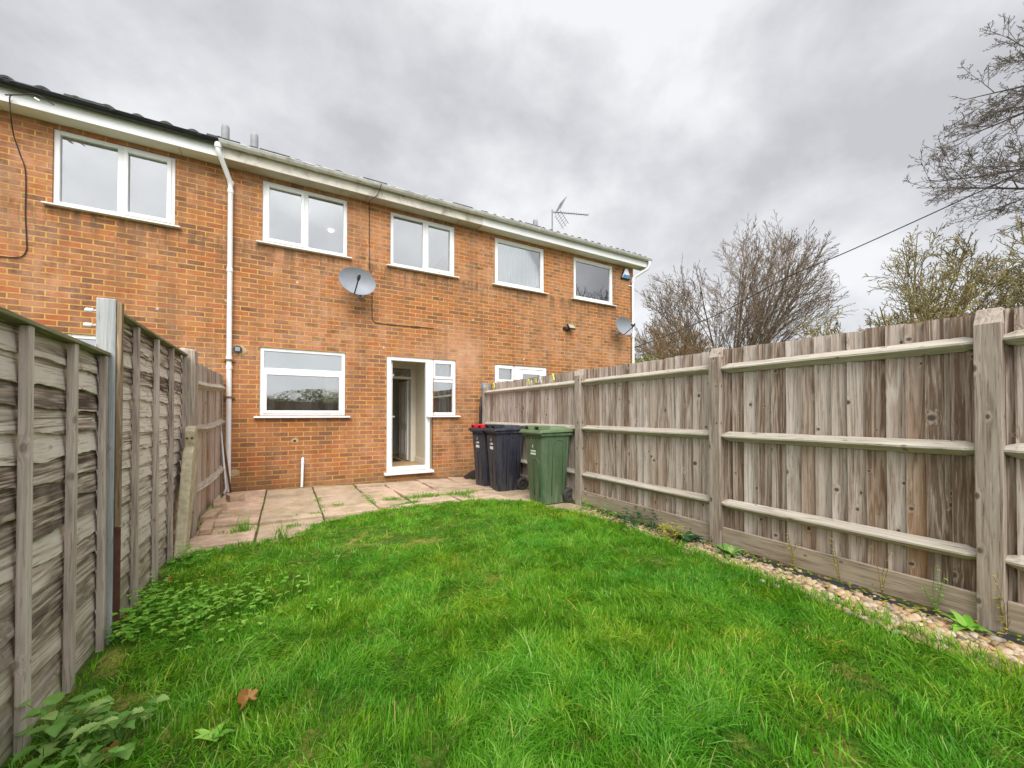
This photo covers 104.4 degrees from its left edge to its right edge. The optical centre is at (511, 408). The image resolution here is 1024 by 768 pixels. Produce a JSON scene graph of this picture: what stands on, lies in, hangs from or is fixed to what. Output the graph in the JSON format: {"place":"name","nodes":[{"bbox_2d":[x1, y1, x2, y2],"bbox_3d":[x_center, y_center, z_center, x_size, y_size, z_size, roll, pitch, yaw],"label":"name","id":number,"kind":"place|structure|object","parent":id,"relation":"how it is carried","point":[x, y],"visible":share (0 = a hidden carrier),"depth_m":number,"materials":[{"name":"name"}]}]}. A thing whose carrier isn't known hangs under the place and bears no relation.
{"place":"outdoors","nodes":[
{"label":"outdoors","id":0,"kind":"place"},
{"bbox_2d":[161,477,587,575],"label":"patio","id":1,"kind":"structure","parent":0,"point":[279,504],"depth_m":5.42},
{"bbox_2d":[199,519,214,535],"bbox_3d":[-3.184,1.237,4.155,0.100,0.060,0.450,0,-1,-33],"label":"edging block","id":2,"kind":"object","parent":1,"relation":"on","point":[207,527],"depth_m":4.06,"materials":[{"name":"concrete"}]},
{"bbox_2d":[200,508,221,522],"bbox_3d":[-3.492,1.238,4.613,0.120,0.070,0.420,0,-1,-25],"label":"edging block","id":3,"kind":"object","parent":1,"relation":"on","point":[214,513],"depth_m":4.55,"materials":[{"name":"concrete"}]},
{"bbox_2d":[212,498,226,510],"bbox_3d":[-3.722,1.228,5.058,0.140,0.100,0.400,1,-1,-38],"label":"edging block","id":4,"kind":"object","parent":1,"relation":"on","point":[220,503],"depth_m":4.93,"materials":[{"name":"concrete"}]},
{"bbox_2d":[220,424,226,493],"bbox_3d":[-4.280,0.726,5.886,0.082,1.073,0.085,0,-1,-12],"label":"plastic pipe","id":5,"kind":"object","parent":1,"relation":"on","point":[223,459],"visible":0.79,"depth_m":5.88,"materials":[{"name":"plastic"}]},
{"bbox_2d":[221,418,231,492],"bbox_3d":[-4.315,0.633,5.974,0.033,1.283,0.182,-1,-1,38],"label":"metal pipe","id":6,"kind":"object","parent":1,"relation":"on","point":[227,469],"visible":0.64,"depth_m":5.98,"materials":[{"name":"grey metal"}]},
{"bbox_2d":[226,492,244,501],"bbox_3d":[-3.865,1.239,5.551,0.200,0.090,0.180,-1,-1,40],"label":"edging block","id":7,"kind":"object","parent":1,"relation":"on","point":[235,497],"depth_m":5.50,"materials":[{"name":"concrete"}]},
{"bbox_2d":[464,470,475,478],"bbox_3d":[-0.757,1.289,7.943,0.489,0.166,0.264,0,-1,-30],"label":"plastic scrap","id":8,"kind":"object","parent":1,"relation":"on","point":[470,475],"visible":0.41,"depth_m":7.88,"materials":[{"name":"black plastic"}]},
{"bbox_2d":[468,424,489,485],"bbox_3d":[-0.381,0.800,6.934,0.612,1.050,0.524,0,-1,-32],"label":"wheelie bin","id":9,"kind":"object","parent":1,"relation":"on","point":[481,461],"visible":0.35,"depth_m":6.72,"materials":[{"name":"black plastic"}]},
{"bbox_2d":[482,424,527,490],"bbox_3d":[-0.110,0.784,6.489,0.612,1.050,0.524,0,-1,-27],"label":"wheelie bin","id":10,"kind":"object","parent":1,"relation":"on","point":[504,444],"visible":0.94,"depth_m":6.31,"materials":[{"name":"black plastic"}]},
{"bbox_2d":[519,425,573,504],"bbox_3d":[0.498,0.758,5.525,0.612,1.050,0.524,0,-1,-31],"label":"wheelie bin","id":11,"kind":"object","parent":1,"relation":"on","point":[547,447],"visible":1,"depth_m":5.35,"materials":[{"name":"plastic"}]},
{"bbox_2d":[0,0,1023,360],"label":"sky","id":12,"kind":"structure","parent":0,"point":[667,124],"materials":[{"name":"grey"}]},
{"bbox_2d":[0,489,1023,767],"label":"grass","id":13,"kind":"structure","parent":0,"point":[708,705],"depth_m":1.90,"materials":[{"name":"green plant"}]},
{"bbox_2d":[25,760,67,767],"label":"leafy weed","id":14,"kind":"object","parent":13,"relation":"on","point":[60,763],"visible":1,"depth_m":1.28,"materials":[{"name":"green plant"}]},
{"bbox_2d":[11,689,113,767],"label":"leafy weed","id":15,"kind":"object","parent":13,"relation":"on","point":[62,719],"visible":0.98,"depth_m":1.45,"materials":[{"name":"green plant"}]},
{"bbox_2d":[54,711,118,763],"bbox_3d":[-1.538,1.194,1.422,0.160,0.113,0.190,0,-1,-14],"label":"leafy weed","id":16,"kind":"object","parent":13,"relation":"on","point":[69,748],"visible":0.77,"depth_m":1.43,"materials":[{"name":"green plant"}]},
{"bbox_2d":[68,745,126,767],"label":"leafy weed","id":17,"kind":"object","parent":13,"relation":"on","point":[116,750],"visible":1,"depth_m":1.33,"materials":[{"name":"green plant"}]},
{"bbox_2d":[94,740,118,767],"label":"fallen leaf","id":18,"kind":"object","parent":13,"relation":"on","point":[115,743],"visible":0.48,"depth_m":1.39,"materials":[{"name":"brown plant"}]},
{"bbox_2d":[68,694,169,767],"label":"leafy weed","id":19,"kind":"object","parent":13,"relation":"on","point":[111,722],"visible":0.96,"depth_m":1.43,"materials":[{"name":"green plant"}]},
{"bbox_2d":[193,722,234,741],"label":"rosette weed","id":20,"kind":"object","parent":13,"relation":"on","point":[213,734],"visible":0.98,"depth_m":1.45,"materials":[{"name":"green plant"}]},
{"bbox_2d":[102,538,339,649],"bbox_3d":[-1.921,1.157,2.908,1.186,0.161,2.058,0,-1,-30],"label":"ground cover","id":21,"kind":"object","parent":13,"relation":"on","point":[125,634],"visible":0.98,"depth_m":2.32,"materials":[{"name":"green plant"}]},
{"bbox_2d":[237,678,264,711],"bbox_3d":[-1.060,1.153,1.615,0.067,0.062,0.132,19,18,-5],"label":"fallen leaf","id":22,"kind":"object","parent":13,"relation":"on","point":[246,693],"visible":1,"depth_m":1.59,"materials":[{"name":"brown plant"}]},
{"bbox_2d":[306,604,316,609],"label":"rosette weed","id":23,"kind":"object","parent":13,"relation":"on","point":[310,606],"visible":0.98,"depth_m":2.41,"materials":[{"name":"green plant"}]},
{"bbox_2d":[197,476,1023,637],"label":"ground","id":24,"kind":"structure","parent":0,"point":[803,570],"depth_m":3.18,"materials":[{"name":"soil"}]},
{"bbox_2d":[0,297,224,765],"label":"wooden fence","id":25,"kind":"object","parent":24,"relation":"on","point":[111,466],"visible":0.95,"depth_m":2.00,"materials":[{"name":"grey wood"}]},
{"bbox_2d":[83,323,95,326],"bbox_3d":[-2.270,-0.449,2.142,0.058,0.024,0.024,0,-1,-30],"label":"insulator","id":26,"kind":"object","parent":25,"relation":"attached to","point":[88,325],"visible":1,"depth_m":2.13,"materials":[{"name":"white plastic"}]},
{"bbox_2d":[84,308,95,312],"bbox_3d":[-2.268,-0.529,2.144,0.054,0.024,0.024,0,-1,-30],"label":"insulator","id":27,"kind":"object","parent":25,"relation":"attached to","point":[91,310],"visible":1,"depth_m":2.13,"materials":[{"name":"white plastic"}]},
{"bbox_2d":[0,74,239,494],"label":"brick house","id":28,"kind":"structure","parent":24,"relation":"on","point":[127,210],"depth_m":5.57,"materials":[{"name":"orange brick"}]},
{"bbox_2d":[0,96,26,257],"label":"wall cable","id":29,"kind":"object","parent":28,"relation":"attached to","point":[25,181],"depth_m":5.08,"materials":[{"name":"black plastic"}]},
{"bbox_2d":[5,93,53,104],"bbox_3d":[-5.907,-3.816,4.869,0.411,0.119,0.022,0,-1,-31],"label":"gutter cable","id":30,"kind":"object","parent":28,"relation":"hanging from","point":[27,94],"visible":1,"depth_m":4.85,"materials":[{"name":"black plastic"}]},
{"bbox_2d":[66,333,95,339],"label":"window","id":31,"kind":"structure","parent":28,"relation":"in","point":[78,336],"depth_m":5.37,"materials":[{"name":"plastic"}]},
{"bbox_2d":[41,129,180,228],"bbox_3d":[-5.506,-3.175,5.544,1.400,1.044,0.170,0,-1,-30],"label":"window","id":32,"kind":"structure","parent":28,"relation":"in","point":[122,212],"depth_m":5.58,"materials":[{"name":"plastic"}]},
{"bbox_2d":[214,132,485,492],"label":"brick house","id":33,"kind":"structure","parent":24,"relation":"on","point":[328,381],"depth_m":7.08,"materials":[{"name":"orange brick"}]},
{"bbox_2d":[253,347,349,417],"bbox_3d":[-3.482,-0.414,6.665,1.420,1.139,0.170,0,-1,-30],"label":"window","id":34,"kind":"structure","parent":33,"relation":"in","point":[275,361],"depth_m":6.67,"materials":[{"name":"plastic"}]},
{"bbox_2d":[256,180,351,259],"bbox_3d":[-3.465,-3.161,6.709,1.420,1.044,0.170,0,-1,-30],"label":"window","id":35,"kind":"structure","parent":33,"relation":"in","point":[305,195],"depth_m":6.68,"materials":[{"name":"plastic"}]},
{"bbox_2d":[338,267,375,298],"bbox_3d":[-2.599,-2.167,6.789,0.490,0.472,0.636,0,-1,17],"label":"satellite dish","id":36,"kind":"object","parent":33,"relation":"attached to","point":[360,283],"visible":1,"depth_m":6.80,"materials":[{"name":"metal"}]},
{"bbox_2d":[369,183,381,269],"bbox_3d":[-2.468,-3.219,7.016,0.416,1.424,0.143,-1,-1,41],"label":"wall cable","id":37,"kind":"object","parent":33,"relation":"attached to","point":[369,228],"depth_m":7.18,"materials":[{"name":"plastic"}]},
{"bbox_2d":[391,361,394,466],"bbox_3d":[-2.366,0.116,7.829,0.126,2.000,0.775,0,-1,-18],"label":"door","id":38,"kind":"structure","parent":33,"relation":"in","point":[391,361],"depth_m":7.46,"materials":[{"name":"plastic"}]},
{"bbox_2d":[372,293,427,327],"bbox_3d":[-2.039,-1.820,7.480,1.153,0.550,0.012,0,-1,-30],"label":"wall cable","id":39,"kind":"object","parent":33,"relation":"attached to","point":[396,325],"depth_m":7.36,"materials":[{"name":"black plastic"}]},
{"bbox_2d":[399,380,408,459],"bbox_3d":[-2.528,0.266,9.256,0.048,1.795,0.730,0,-1,-30],"label":"inner door","id":40,"kind":"structure","parent":33,"relation":"in","point":[404,385],"depth_m":9.11,"materials":[{"name":"white paint"}]},
{"bbox_2d":[386,212,459,278],"bbox_3d":[-1.710,-3.149,7.709,1.420,1.044,0.170,0,-1,-30],"label":"window","id":41,"kind":"structure","parent":33,"relation":"in","point":[424,269],"depth_m":7.74,"materials":[{"name":"plastic"}]},
{"bbox_2d":[426,359,460,416],"bbox_3d":[-1.363,-0.399,7.874,0.680,1.139,0.170,0,-1,-30],"label":"window","id":42,"kind":"structure","parent":33,"relation":"in","point":[451,379],"depth_m":7.88,"materials":[{"name":"plastic"}]},
{"bbox_2d":[478,211,651,423],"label":"brick house","id":43,"kind":"structure","parent":24,"relation":"on","point":[539,288],"depth_m":9.10,"materials":[{"name":"orange brick"}]},
{"bbox_2d":[495,364,515,382],"bbox_3d":[-0.159,-0.400,8.610,0.530,1.090,0.084,0,-1,-30],"label":"window","id":44,"kind":"structure","parent":43,"relation":"in","point":[497,366],"depth_m":8.56,"materials":[{"name":"plastic"}]},
{"bbox_2d":[492,238,548,294],"bbox_3d":[0.184,-3.136,8.789,1.420,1.044,0.170,0,-1,-30],"label":"window","id":45,"kind":"structure","parent":43,"relation":"in","point":[531,259],"depth_m":8.94,"materials":[{"name":"plastic"}]},
{"bbox_2d":[519,369,542,379],"bbox_3d":[0.419,0.129,8.942,0.640,1.980,0.060,0,-1,-30],"label":"door","id":46,"kind":"structure","parent":43,"relation":"in","point":[526,372],"depth_m":8.90,"materials":[{"name":"plastic"}]},
{"bbox_2d":[563,324,575,330],"bbox_3d":[1.348,-1.909,9.326,0.260,0.148,0.173,0,-1,-30],"label":"floodlight","id":47,"kind":"object","parent":43,"relation":"attached to","point":[571,326],"visible":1,"depth_m":9.30,"materials":[{"name":"white plastic"}]},
{"bbox_2d":[552,197,587,229],"bbox_3d":[1.579,-5.017,10.750,1.107,1.217,0.400,0,-1,-19],"label":"tv aerial","id":48,"kind":"object","parent":43,"relation":"on","point":[562,202],"visible":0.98,"depth_m":10.62,"materials":[{"name":"metal"}]},
{"bbox_2d":[571,257,616,306],"bbox_3d":[2.025,-3.123,9.840,1.420,1.044,0.170,0,-1,-30],"label":"window","id":49,"kind":"structure","parent":43,"relation":"in","point":[592,280],"depth_m":9.88,"materials":[{"name":"plastic"}]},
{"bbox_2d":[615,317,634,335],"bbox_3d":[2.810,-2.043,9.882,0.459,0.448,0.623,0,-1,12],"label":"satellite dish","id":50,"kind":"object","parent":43,"relation":"attached to","point":[624,326],"visible":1,"depth_m":9.92,"materials":[{"name":"metal"}]},
{"bbox_2d":[620,268,630,279],"bbox_3d":[2.953,-3.498,10.316,0.308,0.280,0.077,0,-1,-30],"label":"alarm box","id":51,"kind":"object","parent":43,"relation":"attached to","point":[625,275],"visible":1,"depth_m":10.28,"materials":[{"name":"plastic"}]},
{"bbox_2d":[634,170,1023,347],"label":"overhead cable","id":52,"kind":"object","parent":43,"relation":"attached to","point":[843,253],"visible":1,"depth_m":8.61,"materials":[{"name":"black rubber"}]},
{"bbox_2d":[635,354,664,362],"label":"shrub","id":53,"kind":"object","parent":24,"relation":"on","point":[636,360],"visible":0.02,"depth_m":13.71,"materials":[{"name":"green plant"}]},
{"bbox_2d":[635,312,719,362],"bbox_3d":[7.045,-1.506,18.715,5.310,6.332,5.296,0,-1,-30],"label":"bare tree","id":54,"kind":"object","parent":24,"relation":"on","point":[659,348],"visible":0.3,"depth_m":17.87,"materials":[{"name":"brown plant"}]},
{"bbox_2d":[634,209,855,361],"bbox_3d":[12.216,-4.599,23.236,12.554,12.628,11.828,0,-1,-30],"label":"bare tree","id":55,"kind":"object","parent":24,"relation":"on","point":[761,316],"visible":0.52,"depth_m":20.36,"materials":[{"name":"brown plant"}]},
{"bbox_2d":[481,307,1023,634],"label":"wooden fence","id":56,"kind":"object","parent":24,"relation":"on","point":[903,444],"visible":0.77,"depth_m":2.88,"materials":[{"name":"brown wood"}]},
{"bbox_2d":[479,397,481,423],"bbox_3d":[-0.625,0.242,7.922,0.063,0.951,0.069,0,-1,-7],"label":"rolled net","id":57,"kind":"object","parent":56,"relation":"hanging from","point":[480,414],"visible":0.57,"depth_m":7.91,"materials":[{"name":"black plastic"}]},
{"bbox_2d":[483,370,574,384],"bbox_3d":[0.130,-0.469,6.620,0.008,0.065,2.880,0,-1,-30],"label":"washing line","id":58,"kind":"object","parent":56,"relation":"attached to","point":[529,380],"visible":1,"depth_m":6.42,"materials":[{"name":"white plastic"}]},
{"bbox_2d":[786,533,799,567],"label":"creeper sprig","id":59,"kind":"object","parent":56,"relation":"attached to","point":[792,556],"visible":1,"depth_m":3.05,"materials":[{"name":"yellow plant"}]},
{"bbox_2d":[828,537,840,580],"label":"creeper sprig","id":60,"kind":"object","parent":56,"relation":"attached to","point":[835,568],"visible":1,"depth_m":2.81,"materials":[{"name":"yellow plant"}]},
{"bbox_2d":[871,546,892,594],"bbox_3d":[2.410,1.067,2.581,0.049,0.310,0.133,0,-1,-7],"label":"creeper sprig","id":61,"kind":"object","parent":56,"relation":"attached to","point":[882,585],"visible":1,"depth_m":2.59,"materials":[{"name":"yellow plant"}]},
{"bbox_2d":[921,566,947,611],"bbox_3d":[2.534,1.081,2.385,0.111,0.278,0.050,-1,-1,42],"label":"creeper sprig","id":62,"kind":"object","parent":56,"relation":"attached to","point":[936,608],"visible":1,"depth_m":2.38,"materials":[{"name":"green plant"}]},
{"bbox_2d":[990,575,1010,632],"bbox_3d":[2.657,1.065,2.164,0.071,0.305,0.047,0,-1,31],"label":"creeper sprig","id":63,"kind":"object","parent":56,"relation":"attached to","point":[1005,624],"visible":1,"depth_m":2.16,"materials":[{"name":"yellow plant"}]},
{"bbox_2d":[592,509,1005,676],"bbox_3d":[2.699,1.260,1.783,0.570,0.011,7.450,0,-1,-30],"label":"border strip","id":64,"kind":"object","parent":24,"relation":"on","point":[598,510],"visible":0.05,"depth_m":2.53,"materials":[{"name":"soil"}]},
{"bbox_2d":[571,508,1023,682],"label":"gravel","id":65,"kind":"structure","parent":64,"relation":"on","point":[1014,651],"depth_m":2.39,"materials":[{"name":"beige gravel"}]},
{"bbox_2d":[578,499,596,509],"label":"border plant","id":66,"kind":"object","parent":65,"relation":"on","point":[588,503],"visible":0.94,"depth_m":4.98,"materials":[{"name":"green plant"}]},
{"bbox_2d":[592,504,621,516],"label":"border plant","id":67,"kind":"object","parent":65,"relation":"on","point":[604,508],"visible":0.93,"depth_m":4.63,"materials":[{"name":"green plant"}]},
{"bbox_2d":[607,506,657,527],"bbox_3d":[1.224,1.171,4.266,0.549,0.205,0.470,0,-1,-30],"label":"border plant","id":68,"kind":"object","parent":65,"relation":"on","point":[631,520],"visible":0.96,"depth_m":4.23,"materials":[{"name":"green plant"}]},
{"bbox_2d":[638,518,662,531],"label":"border plant","id":69,"kind":"object","parent":65,"relation":"on","point":[654,524],"visible":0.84,"depth_m":4.07,"materials":[{"name":"green plant"}]},
{"bbox_2d":[656,522,692,543],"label":"border plant","id":70,"kind":"object","parent":65,"relation":"on","point":[672,530],"visible":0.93,"depth_m":3.81,"materials":[{"name":"yellow plant"}]},
{"bbox_2d":[673,531,702,542],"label":"border plant","id":71,"kind":"object","parent":65,"relation":"on","point":[687,536],"visible":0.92,"depth_m":3.70,"materials":[{"name":"green plant"}]},
{"bbox_2d":[714,543,744,558],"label":"border plant","id":72,"kind":"object","parent":65,"relation":"on","point":[729,550],"visible":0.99,"depth_m":3.35,"materials":[{"name":"green plant"}]},
{"bbox_2d":[943,609,996,635],"bbox_3d":[2.500,1.198,2.209,0.214,0.098,0.178,0,-1,-4],"label":"border plant","id":73,"kind":"object","parent":65,"relation":"on","point":[966,622],"visible":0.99,"depth_m":2.21,"materials":[{"name":"green plant"}]},
{"bbox_2d":[600,510,1023,644],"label":"weed membrane","id":74,"kind":"object","parent":64,"relation":"on","point":[1009,637],"visible":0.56,"depth_m":2.73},
{"bbox_2d":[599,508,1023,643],"bbox_3d":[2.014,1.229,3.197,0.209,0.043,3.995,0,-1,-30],"label":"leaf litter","id":75,"kind":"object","parent":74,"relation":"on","point":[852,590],"visible":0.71,"depth_m":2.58,"materials":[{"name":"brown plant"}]},
{"bbox_2d":[793,222,1023,337],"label":"bare tree","id":76,"kind":"object","parent":24,"relation":"on","point":[968,289],"visible":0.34,"depth_m":12.21,"materials":[{"name":"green plant"}]},
{"bbox_2d":[870,211,1023,326],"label":"bare tree","id":77,"kind":"object","parent":24,"relation":"on","point":[1020,285],"visible":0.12,"depth_m":11.42,"materials":[{"name":"green plant"}]},
{"bbox_2d":[903,2,1023,277],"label":"alder tree","id":78,"kind":"object","parent":24,"relation":"on","point":[1000,164],"visible":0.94,"depth_m":13.30,"materials":[{"name":"grey plant"}]}
]}

